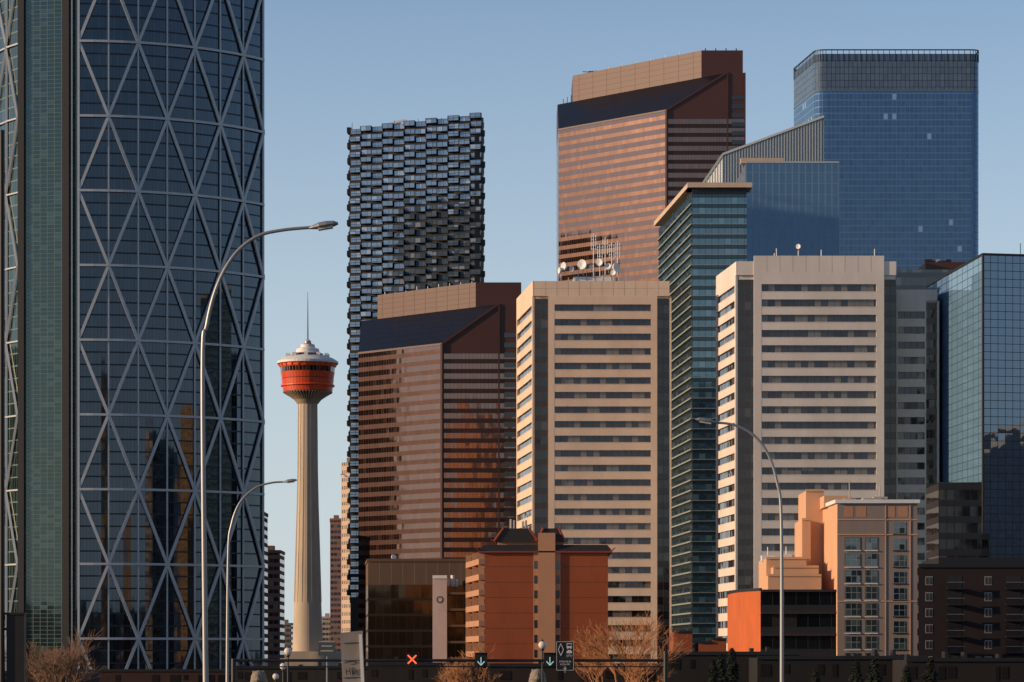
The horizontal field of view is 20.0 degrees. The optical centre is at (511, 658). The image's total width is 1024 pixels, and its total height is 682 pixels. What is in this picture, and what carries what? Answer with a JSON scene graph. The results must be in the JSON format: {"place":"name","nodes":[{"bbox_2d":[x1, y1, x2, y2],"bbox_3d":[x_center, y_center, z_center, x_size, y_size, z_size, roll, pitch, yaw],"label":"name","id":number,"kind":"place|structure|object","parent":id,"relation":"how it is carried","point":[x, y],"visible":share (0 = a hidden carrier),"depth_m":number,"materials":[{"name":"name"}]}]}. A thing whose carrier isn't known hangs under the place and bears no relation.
{"place":"outdoors","nodes":[
{"label":"outdoors","id":0,"kind":"place"},
{"bbox_2d":[5,671,98,681],"bbox_3d":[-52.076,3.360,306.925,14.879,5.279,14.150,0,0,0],"label":"low building","id":1,"kind":"structure","parent":0,"point":[94,679],"depth_m":300.00,"materials":[{"name":"concrete"}]},
{"bbox_2d":[70,666,230,681],"bbox_3d":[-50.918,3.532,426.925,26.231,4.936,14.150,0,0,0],"label":"low building","id":2,"kind":"structure","parent":0,"point":[159,675],"depth_m":420.00,"materials":[{"name":"concrete"}]},
{"bbox_2d":[264,512,267,665],"bbox_3d":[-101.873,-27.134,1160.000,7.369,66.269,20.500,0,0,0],"label":"grey apartment tower","id":3,"kind":"structure","parent":0,"point":[266,586],"depth_m":1164.16,"materials":[{"name":"grey concrete"}]},
{"bbox_2d":[268,546,284,665],"bbox_3d":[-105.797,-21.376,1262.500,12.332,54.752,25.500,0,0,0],"label":"brown apartment tower","id":4,"kind":"structure","parent":0,"point":[276,603],"depth_m":1250.00,"materials":[{"name":"brown concrete"}]},
{"bbox_2d":[285,620,292,649],"bbox_3d":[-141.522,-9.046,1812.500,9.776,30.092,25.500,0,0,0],"label":"office block","id":5,"kind":"structure","parent":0,"point":[288,634],"depth_m":1800.00,"materials":[{"name":"grey concrete"}]},
{"bbox_2d":[236,662,367,681],"bbox_3d":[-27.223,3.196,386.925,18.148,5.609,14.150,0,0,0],"label":"low building","id":6,"kind":"structure","parent":0,"point":[302,674],"depth_m":380.00,"materials":[{"name":"concrete"}]},
{"bbox_2d":[277,292,340,665],"bbox_3d":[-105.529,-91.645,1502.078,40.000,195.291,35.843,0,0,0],"label":"observation tower","id":7,"kind":"structure","parent":0,"point":[307,368],"depth_m":1494.41,"materials":[{"name":"concrete"}]},
{"bbox_2d":[322,613,329,640],"bbox_3d":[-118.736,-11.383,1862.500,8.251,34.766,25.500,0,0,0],"label":"office block","id":8,"kind":"structure","parent":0,"point":[326,626],"depth_m":1850.00,"materials":[{"name":"beige concrete"}]},
{"bbox_2d":[330,515,340,650],"bbox_3d":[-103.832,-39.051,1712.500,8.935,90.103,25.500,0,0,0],"label":"brick office tower","id":9,"kind":"structure","parent":0,"point":[335,576],"depth_m":1700.00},
{"bbox_2d":[341,458,349,662],"bbox_3d":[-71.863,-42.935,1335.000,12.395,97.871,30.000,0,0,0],"label":"tan office tower","id":10,"kind":"structure","parent":0,"point":[345,583],"depth_m":1325.62,"materials":[{"name":"beige concrete"}]},
{"bbox_2d":[365,554,465,665],"bbox_3d":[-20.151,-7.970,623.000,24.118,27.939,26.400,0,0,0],"label":"bronze glass office block","id":11,"kind":"structure","parent":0,"point":[399,608],"depth_m":610.00,"materials":[{"name":"brown glass"}]},
{"bbox_2d":[347,112,484,631],"bbox_3d":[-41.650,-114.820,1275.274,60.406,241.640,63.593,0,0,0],"label":"residential skyscraper","id":12,"kind":"structure","parent":0,"point":[415,204],"depth_m":1254.15,"materials":[{"name":"grey glass"}]},
{"bbox_2d":[358,281,520,665],"bbox_3d":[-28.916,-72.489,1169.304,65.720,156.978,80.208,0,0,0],"label":"brown glass skyscraper","id":13,"kind":"structure","parent":0,"point":[436,422],"depth_m":1137.06,"materials":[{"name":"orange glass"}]},
{"bbox_2d":[516,233,670,662],"bbox_3d":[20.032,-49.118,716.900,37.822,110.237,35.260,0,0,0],"label":"beige office tower","id":14,"kind":"structure","parent":0,"point":[593,410],"depth_m":699.92,"materials":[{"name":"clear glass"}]},
{"bbox_2d":[264,0,1023,622],"label":"sky","id":15,"kind":"structure","parent":0,"point":[331,66],"materials":[{"name":"blue"}]},
{"bbox_2d":[557,48,745,280],"bbox_3d":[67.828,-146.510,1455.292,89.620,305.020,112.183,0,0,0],"label":"brown glass skyscraper","id":16,"kind":"structure","parent":0,"point":[640,145],"depth_m":1419.10,"materials":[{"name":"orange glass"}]},
{"bbox_2d":[670,631,725,651],"bbox_3d":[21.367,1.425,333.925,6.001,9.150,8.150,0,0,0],"label":"red brick house","id":17,"kind":"structure","parent":0,"point":[716,645],"depth_m":330.00,"materials":[{"name":"brick"}]},
{"bbox_2d":[654,182,751,651],"bbox_3d":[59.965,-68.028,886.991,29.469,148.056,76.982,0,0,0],"label":"teal glass office tower","id":18,"kind":"structure","parent":0,"point":[702,239],"depth_m":850.00,"materials":[{"name":"glass"}]},
{"bbox_2d":[661,647,799,681],"bbox_3d":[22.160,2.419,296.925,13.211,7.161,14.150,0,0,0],"label":"low building","id":19,"kind":"structure","parent":0,"point":[693,667],"depth_m":290.00,"materials":[{"name":"concrete"}]},
{"bbox_2d":[703,115,823,181],"bbox_3d":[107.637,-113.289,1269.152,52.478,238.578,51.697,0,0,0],"label":"wedge roof office tower","id":20,"kind":"structure","parent":0,"point":[804,141],"depth_m":1246.45,"materials":[{"name":"grey metal"}]},
{"bbox_2d":[737,158,838,260],"bbox_3d":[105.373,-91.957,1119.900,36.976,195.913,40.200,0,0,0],"label":"blue glass office block","id":21,"kind":"structure","parent":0,"point":[791,205],"depth_m":1100.00,"materials":[{"name":"glass"}]},
{"bbox_2d":[716,244,938,655],"bbox_3d":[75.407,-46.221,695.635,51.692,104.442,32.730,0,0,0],"label":"beige office tower","id":22,"kind":"structure","parent":0,"point":[827,374],"depth_m":679.92,"materials":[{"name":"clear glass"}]},
{"bbox_2d":[749,649,927,681],"bbox_3d":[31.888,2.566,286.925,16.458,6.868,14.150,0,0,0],"label":"low building","id":23,"kind":"structure","parent":0,"point":[803,668],"depth_m":280.00,"materials":[{"name":"concrete"}]},
{"bbox_2d":[759,480,919,655],"bbox_3d":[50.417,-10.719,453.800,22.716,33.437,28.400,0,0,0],"label":"stepped hotel building","id":24,"kind":"structure","parent":0,"point":[860,555],"depth_m":440.00,"materials":[{"name":"beige paint"}]},
{"bbox_2d":[793,49,978,269],"bbox_3d":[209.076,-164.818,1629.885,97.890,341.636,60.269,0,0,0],"label":"blue glass skyscraper","id":25,"kind":"structure","parent":0,"point":[901,138],"depth_m":1600.00,"materials":[{"name":"glass"}]},
{"bbox_2d":[896,252,965,289],"bbox_3d":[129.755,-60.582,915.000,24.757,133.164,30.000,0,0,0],"label":"grey office block","id":26,"kind":"structure","parent":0,"point":[928,271],"depth_m":900.00,"materials":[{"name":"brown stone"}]},
{"bbox_2d":[926,482,988,559],"bbox_3d":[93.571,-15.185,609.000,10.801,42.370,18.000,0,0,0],"label":"dark office block","id":27,"kind":"structure","parent":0,"point":[953,519],"depth_m":600.00,"materials":[{"name":"grey concrete"}]},
{"bbox_2d":[893,652,1023,681],"bbox_3d":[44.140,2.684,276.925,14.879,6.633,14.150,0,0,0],"label":"low building","id":28,"kind":"structure","parent":0,"point":[997,668],"depth_m":270.00,"materials":[{"name":"concrete"}]},
{"bbox_2d":[918,558,1023,657],"bbox_3d":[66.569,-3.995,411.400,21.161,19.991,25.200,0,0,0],"label":"brick apartment building","id":29,"kind":"structure","parent":0,"point":[972,607],"depth_m":400.00,"materials":[{"name":"brick"}]},
{"label":"ground","id":30,"kind":"structure","parent":0,"visible":0},
{"bbox_2d":[0,130,26,681],"bbox_3d":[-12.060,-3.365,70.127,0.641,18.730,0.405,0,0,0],"label":"traffic signal pole","id":31,"kind":"object","parent":30,"relation":"on","point":[15,628],"visible":1,"depth_m":69.95,"materials":[{"name":"metal"}]},
{"bbox_2d":[26,644,69,681],"bbox_3d":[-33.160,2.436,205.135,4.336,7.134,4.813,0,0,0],"label":"bare tree","id":32,"kind":"object","parent":30,"relation":"on","point":[40,676],"visible":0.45,"depth_m":204.58,"materials":[{"name":"brown plant"}]},
{"bbox_2d":[5,628,107,681],"bbox_3d":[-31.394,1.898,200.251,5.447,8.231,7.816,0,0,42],"label":"bare tree","id":33,"kind":"object","parent":30,"relation":"on","point":[52,664],"visible":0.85,"depth_m":200.06,"materials":[{"name":"brown plant"}]},
{"bbox_2d":[26,644,94,681],"bbox_3d":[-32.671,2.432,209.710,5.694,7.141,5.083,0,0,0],"label":"bare tree","id":34,"kind":"object","parent":30,"relation":"on","point":[78,654],"visible":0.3,"depth_m":209.61,"materials":[{"name":"brown plant"}]},
{"bbox_2d":[0,0,264,670],"bbox_3d":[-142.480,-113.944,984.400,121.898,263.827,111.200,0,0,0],"label":"curved office tower","id":35,"kind":"structure","parent":30,"relation":"on","point":[134,173],"depth_m":933.48,"materials":[{"name":"blue glass"}]},
{"bbox_2d":[250,670,267,681],"bbox_3d":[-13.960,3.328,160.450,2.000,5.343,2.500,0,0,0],"label":"lion statue","id":36,"kind":"object","parent":30,"relation":"on","point":[258,676],"visible":1,"depth_m":159.67,"materials":[{"name":"stone"}]},
{"bbox_2d":[226,479,296,681],"bbox_3d":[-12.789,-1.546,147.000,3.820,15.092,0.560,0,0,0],"label":"street lamp","id":37,"kind":"object","parent":30,"relation":"on","point":[227,585],"visible":1,"depth_m":146.95,"materials":[{"name":"metal"}]},
{"bbox_2d":[273,671,278,681],"bbox_3d":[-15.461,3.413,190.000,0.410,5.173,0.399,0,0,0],"label":"globe street lamp","id":38,"kind":"object","parent":30,"relation":"on","point":[275,676],"visible":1,"depth_m":189.86,"materials":[{"name":"white glass"}]},
{"bbox_2d":[280,662,286,681],"bbox_3d":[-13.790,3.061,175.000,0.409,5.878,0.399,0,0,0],"label":"globe street lamp","id":39,"kind":"object","parent":30,"relation":"on","point":[282,668],"visible":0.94,"depth_m":174.94,"materials":[{"name":"white glass"}]},
{"bbox_2d":[368,657,470,681],"bbox_3d":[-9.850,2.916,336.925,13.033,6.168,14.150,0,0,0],"label":"wall","id":40,"kind":"structure","parent":30,"relation":"on","point":[401,674],"depth_m":330.00,"materials":[{"name":"concrete"}]},
{"bbox_2d":[433,575,465,658],"bbox_3d":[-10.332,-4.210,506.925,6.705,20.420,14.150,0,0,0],"label":"white apartment building","id":41,"kind":"structure","parent":30,"relation":"on","point":[449,621],"depth_m":500.15,"materials":[{"name":"paint"}]},
{"bbox_2d":[466,519,614,662],"bbox_3d":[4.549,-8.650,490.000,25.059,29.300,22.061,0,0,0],"label":"pagoda roof apartment building","id":42,"kind":"structure","parent":30,"relation":"on","point":[527,590],"depth_m":480.00,"materials":[{"name":"brick"}]},
{"bbox_2d":[469,657,662,681],"bbox_3d":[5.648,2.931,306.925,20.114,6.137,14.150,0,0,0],"label":"low building","id":43,"kind":"structure","parent":30,"relation":"on","point":[518,674],"depth_m":300.00,"materials":[{"name":"concrete"}]},
{"bbox_2d":[707,662,719,681],"bbox_3d":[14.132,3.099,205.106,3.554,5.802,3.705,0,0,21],"label":"spruce tree","id":44,"kind":"object","parent":30,"relation":"on","point":[713,672],"visible":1,"depth_m":204.82,"materials":[{"name":"green plant"}]},
{"bbox_2d":[716,653,730,681],"bbox_3d":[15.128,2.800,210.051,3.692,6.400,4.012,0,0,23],"label":"spruce tree","id":45,"kind":"object","parent":30,"relation":"on","point":[722,669],"visible":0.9,"depth_m":209.75,"materials":[{"name":"green plant"}]},
{"bbox_2d":[723,648,740,681],"bbox_3d":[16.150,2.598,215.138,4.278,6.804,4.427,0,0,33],"label":"spruce tree","id":46,"kind":"object","parent":30,"relation":"on","point":[732,668],"visible":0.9,"depth_m":214.74,"materials":[{"name":"green plant"}]},
{"bbox_2d":[727,588,836,655],"bbox_3d":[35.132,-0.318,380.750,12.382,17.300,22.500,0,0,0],"label":"orange brick building","id":47,"kind":"structure","parent":30,"relation":"on","point":[753,617],"depth_m":370.00,"materials":[{"name":"brick"}]},
{"bbox_2d":[810,669,820,681],"bbox_3d":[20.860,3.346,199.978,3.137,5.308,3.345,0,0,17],"label":"spruce tree","id":48,"kind":"object","parent":30,"relation":"on","point":[816,675],"visible":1,"depth_m":199.84,"materials":[{"name":"green plant"}]},
{"bbox_2d":[848,660,864,681],"bbox_3d":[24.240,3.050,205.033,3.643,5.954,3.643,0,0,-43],"label":"spruce tree","id":49,"kind":"object","parent":30,"relation":"on","point":[856,675],"visible":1,"depth_m":204.81,"materials":[{"name":"green plant"}]},
{"bbox_2d":[864,657,883,681],"bbox_3d":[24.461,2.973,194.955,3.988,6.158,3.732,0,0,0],"label":"spruce tree","id":50,"kind":"object","parent":30,"relation":"on","point":[874,675],"visible":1,"depth_m":194.81,"materials":[{"name":"green plant"}]},
{"bbox_2d":[900,665,913,681],"bbox_3d":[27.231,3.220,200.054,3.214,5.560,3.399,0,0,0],"label":"spruce tree","id":51,"kind":"object","parent":30,"relation":"on","point":[906,675],"visible":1,"depth_m":199.84,"materials":[{"name":"green plant"}]},
{"bbox_2d":[921,656,940,681],"bbox_3d":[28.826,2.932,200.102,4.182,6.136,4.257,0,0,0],"label":"spruce tree","id":52,"kind":"object","parent":30,"relation":"on","point":[930,673],"visible":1,"depth_m":199.81,"materials":[{"name":"green plant"}]},
{"bbox_2d":[926,243,1023,557],"bbox_3d":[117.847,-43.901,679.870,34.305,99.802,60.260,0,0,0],"label":"mirrored glass tower","id":53,"kind":"structure","parent":30,"relation":"on","point":[980,298],"depth_m":651.68,"materials":[{"name":"glass"}]},
{"bbox_3d":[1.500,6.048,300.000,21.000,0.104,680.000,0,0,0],"label":"road","id":54,"kind":"structure","parent":0,"visible":0},
{"bbox_2d":[200,221,337,681],"bbox_3d":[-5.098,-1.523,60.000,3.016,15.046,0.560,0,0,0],"label":"street lamp","id":55,"kind":"object","parent":54,"relation":"on","point":[323,225],"visible":1,"depth_m":59.96,"materials":[{"name":"metal"}]},
{"bbox_2d":[340,631,364,681],"bbox_3d":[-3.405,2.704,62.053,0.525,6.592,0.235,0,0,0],"label":"road sign back","id":56,"kind":"object","parent":54,"relation":"on","point":[352,655],"visible":1,"depth_m":62.00,"materials":[{"name":"metal"}]},
{"bbox_2d":[231,651,667,681],"bbox_3d":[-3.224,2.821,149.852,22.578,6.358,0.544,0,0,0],"label":"lane control gantry","id":57,"kind":"object","parent":54,"relation":"on","point":[479,660],"visible":0.94,"depth_m":149.94,"materials":[{"name":"metal"}]},
{"bbox_2d":[556,641,573,672],"bbox_3d":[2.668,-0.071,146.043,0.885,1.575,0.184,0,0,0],"label":"lane sign","id":58,"kind":"object","parent":57,"relation":"attached to","point":[564,656],"visible":1,"depth_m":146.00,"materials":[{"name":"metal"}]},
{"bbox_2d":[438,658,475,681],"bbox_3d":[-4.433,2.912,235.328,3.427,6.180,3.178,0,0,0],"label":"bare tree","id":59,"kind":"object","parent":54,"relation":"on","point":[469,679],"visible":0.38,"depth_m":235.61,"materials":[{"name":"brown plant"}]},
{"bbox_2d":[431,643,501,681],"bbox_3d":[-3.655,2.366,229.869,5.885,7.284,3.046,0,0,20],"label":"bare tree","id":60,"kind":"object","parent":54,"relation":"on","point":[455,673],"visible":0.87,"depth_m":229.68,"materials":[{"name":"brown plant"}]},
{"bbox_2d":[529,669,546,681],"bbox_3d":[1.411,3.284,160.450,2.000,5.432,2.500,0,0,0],"label":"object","id":61,"kind":"object","parent":54,"relation":"on","point":[535,675],"visible":0.87,"depth_m":159.69,"materials":[{"name":"stone"}]},
{"bbox_2d":[538,638,545,681],"bbox_3d":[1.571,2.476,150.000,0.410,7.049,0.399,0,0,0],"label":"globe street lamp","id":62,"kind":"object","parent":54,"relation":"on","point":[542,644],"visible":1,"depth_m":149.95,"materials":[{"name":"white glass"}]},
{"bbox_2d":[574,636,616,681],"bbox_3d":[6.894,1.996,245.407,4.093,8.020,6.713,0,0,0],"label":"bare tree","id":63,"kind":"object","parent":54,"relation":"on","point":[588,656],"visible":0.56,"depth_m":244.27,"materials":[{"name":"brown plant"}]},
{"bbox_2d":[587,605,675,681],"bbox_3d":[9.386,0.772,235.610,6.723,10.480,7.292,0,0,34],"label":"bare tree","id":64,"kind":"object","parent":54,"relation":"on","point":[636,671],"visible":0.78,"depth_m":234.88,"materials":[{"name":"brown plant"}]},
{"bbox_2d":[571,616,692,681],"bbox_3d":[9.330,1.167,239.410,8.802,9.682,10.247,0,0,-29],"label":"bare tree","id":65,"kind":"object","parent":54,"relation":"on","point":[618,650],"visible":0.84,"depth_m":240.01,"materials":[{"name":"brown plant"}]},
{"bbox_2d":[695,417,783,681],"bbox_3d":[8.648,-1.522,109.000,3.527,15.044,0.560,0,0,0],"label":"street lamp","id":66,"kind":"object","parent":54,"relation":"on","point":[706,420],"visible":1,"depth_m":108.95,"materials":[{"name":"metal"}]},
{"bbox_3d":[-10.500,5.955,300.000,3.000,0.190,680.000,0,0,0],"label":"pavement","id":67,"kind":"structure","parent":0,"visible":0},
{"bbox_2d":[284,646,291,681],"bbox_3d":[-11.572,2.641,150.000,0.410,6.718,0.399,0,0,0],"label":"globe street lamp","id":68,"kind":"object","parent":67,"relation":"on","point":[287,651],"visible":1,"depth_m":149.94,"materials":[{"name":"white glass"}]},
{"bbox_2d":[318,641,335,681],"bbox_3d":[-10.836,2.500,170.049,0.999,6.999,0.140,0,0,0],"label":"street sign","id":69,"kind":"object","parent":67,"relation":"on","point":[326,648],"visible":1,"depth_m":170.00,"materials":[{"name":"grey metal"}]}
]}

